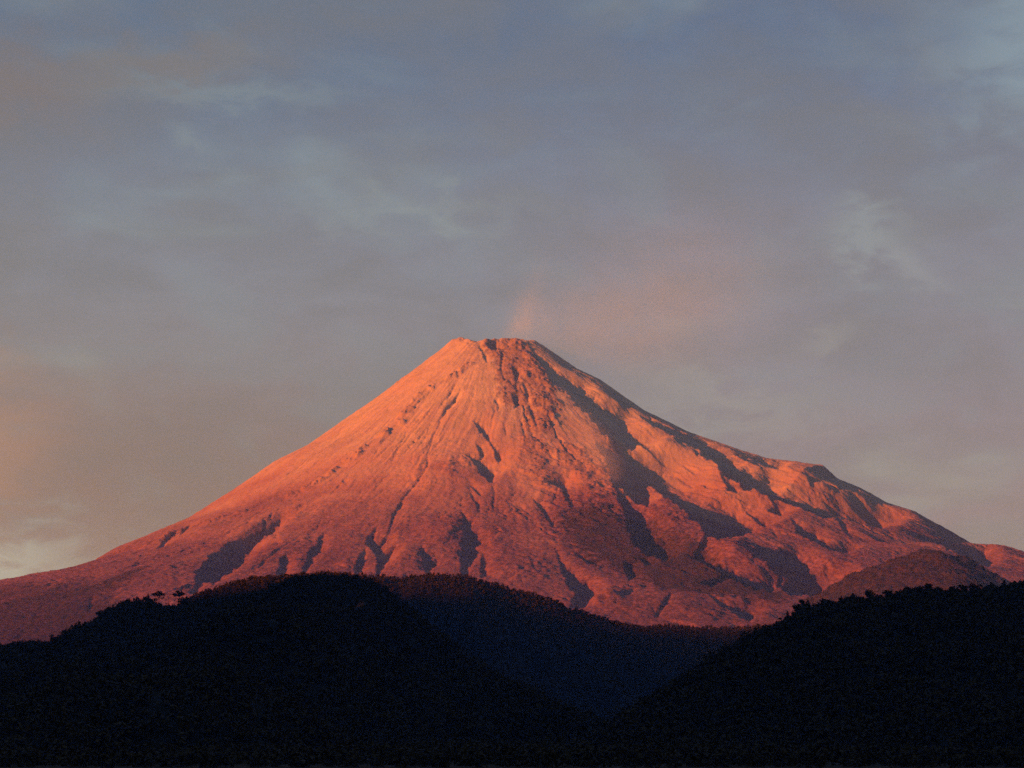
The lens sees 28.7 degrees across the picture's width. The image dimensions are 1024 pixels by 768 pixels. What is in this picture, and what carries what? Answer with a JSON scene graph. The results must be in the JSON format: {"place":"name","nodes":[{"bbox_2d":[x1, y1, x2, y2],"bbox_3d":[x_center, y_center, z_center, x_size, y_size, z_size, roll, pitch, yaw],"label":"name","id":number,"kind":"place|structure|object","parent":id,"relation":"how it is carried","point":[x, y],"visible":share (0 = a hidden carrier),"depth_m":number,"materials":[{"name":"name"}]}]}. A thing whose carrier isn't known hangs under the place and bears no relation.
{"place":"outdoors","nodes":[
{"label":"outdoors","id":0,"kind":"place"},
{"bbox_2d":[190,578,368,603],"bbox_3d":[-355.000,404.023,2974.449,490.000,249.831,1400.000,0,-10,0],"label":"hill","id":1,"kind":"structure","parent":0,"point":[249,584],"depth_m":2998.35,"materials":[{"name":"black plant"}]},
{"bbox_2d":[176,569,389,604],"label":"forest","id":2,"kind":"object","parent":1,"relation":"on","point":[262,581],"visible":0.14,"depth_m":3007.39,"materials":[{"name":"green plant"}]},
{"bbox_2d":[0,584,603,751],"bbox_3d":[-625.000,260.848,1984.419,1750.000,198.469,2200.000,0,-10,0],"label":"hill","id":3,"kind":"structure","parent":0,"point":[198,735],"depth_m":1532.90,"materials":[{"name":"black plant"}]},
{"bbox_2d":[152,591,164,604],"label":"tree","id":4,"kind":"object","parent":3,"relation":"on","point":[160,593],"visible":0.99,"depth_m":2549.57,"materials":[{"name":"green plant"}]},
{"bbox_2d":[172,590,184,602],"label":"tree","id":5,"kind":"object","parent":3,"relation":"on","point":[179,593],"visible":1,"depth_m":2537.75,"materials":[{"name":"green plant"}]},
{"bbox_2d":[178,598,188,605],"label":"tree","id":6,"kind":"object","parent":3,"relation":"on","point":[184,601],"visible":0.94,"depth_m":2532.42,"materials":[{"name":"green plant"}]},
{"bbox_2d":[0,572,613,751],"bbox_3d":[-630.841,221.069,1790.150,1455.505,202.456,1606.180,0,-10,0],"label":"forest","id":7,"kind":"object","parent":3,"relation":"on","point":[15,700],"visible":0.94,"depth_m":1590.07,"materials":[{"name":"green plant"}]},
{"bbox_2d":[0,758,1021,767],"bbox_3d":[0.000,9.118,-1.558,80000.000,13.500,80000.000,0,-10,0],"label":"ground","id":8,"kind":"structure","parent":0,"point":[828,765],"depth_m":804.00,"materials":[{"name":"soil"}]},
{"bbox_2d":[0,337,1023,644],"bbox_3d":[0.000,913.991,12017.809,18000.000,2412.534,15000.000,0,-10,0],"label":"volcano","id":9,"kind":"structure","parent":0,"point":[530,467],"depth_m":10068.43},
{"bbox_2d":[0,0,1023,579],"label":"sky","id":10,"kind":"structure","parent":0,"point":[791,230],"materials":[{"name":"grey"}]},
{"bbox_2d":[373,576,760,722],"bbox_3d":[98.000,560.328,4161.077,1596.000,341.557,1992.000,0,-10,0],"label":"hill","id":11,"kind":"structure","parent":0,"point":[534,648],"depth_m":4026.93,"materials":[{"name":"black plant"}]},
{"bbox_2d":[361,572,772,721],"bbox_3d":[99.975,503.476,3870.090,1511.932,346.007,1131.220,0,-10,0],"label":"forest","id":12,"kind":"object","parent":11,"relation":"on","point":[585,616],"visible":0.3,"depth_m":4109.85,"materials":[{"name":"green plant"}]},
{"bbox_2d":[627,596,1023,750],"bbox_3d":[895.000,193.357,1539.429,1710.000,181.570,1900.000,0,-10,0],"label":"hill","id":13,"kind":"structure","parent":0,"point":[1009,693],"depth_m":1363.73,"materials":[{"name":"black plant"}]},
{"bbox_2d":[599,579,1023,748],"bbox_3d":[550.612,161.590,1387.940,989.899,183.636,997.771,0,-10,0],"label":"forest","id":14,"kind":"object","parent":13,"relation":"on","point":[911,604],"visible":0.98,"depth_m":1367.44,"materials":[{"name":"green plant"}]},
{"bbox_2d":[865,588,873,597],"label":"tree","id":15,"kind":"object","parent":13,"relation":"on","point":[868,593],"visible":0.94,"depth_m":1742.88,"materials":[{"name":"green plant"}]},
{"bbox_2d":[968,583,980,590],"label":"tree","id":16,"kind":"object","parent":13,"relation":"on","point":[972,585],"visible":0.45,"depth_m":1795.97,"materials":[{"name":"green plant"}]}
]}

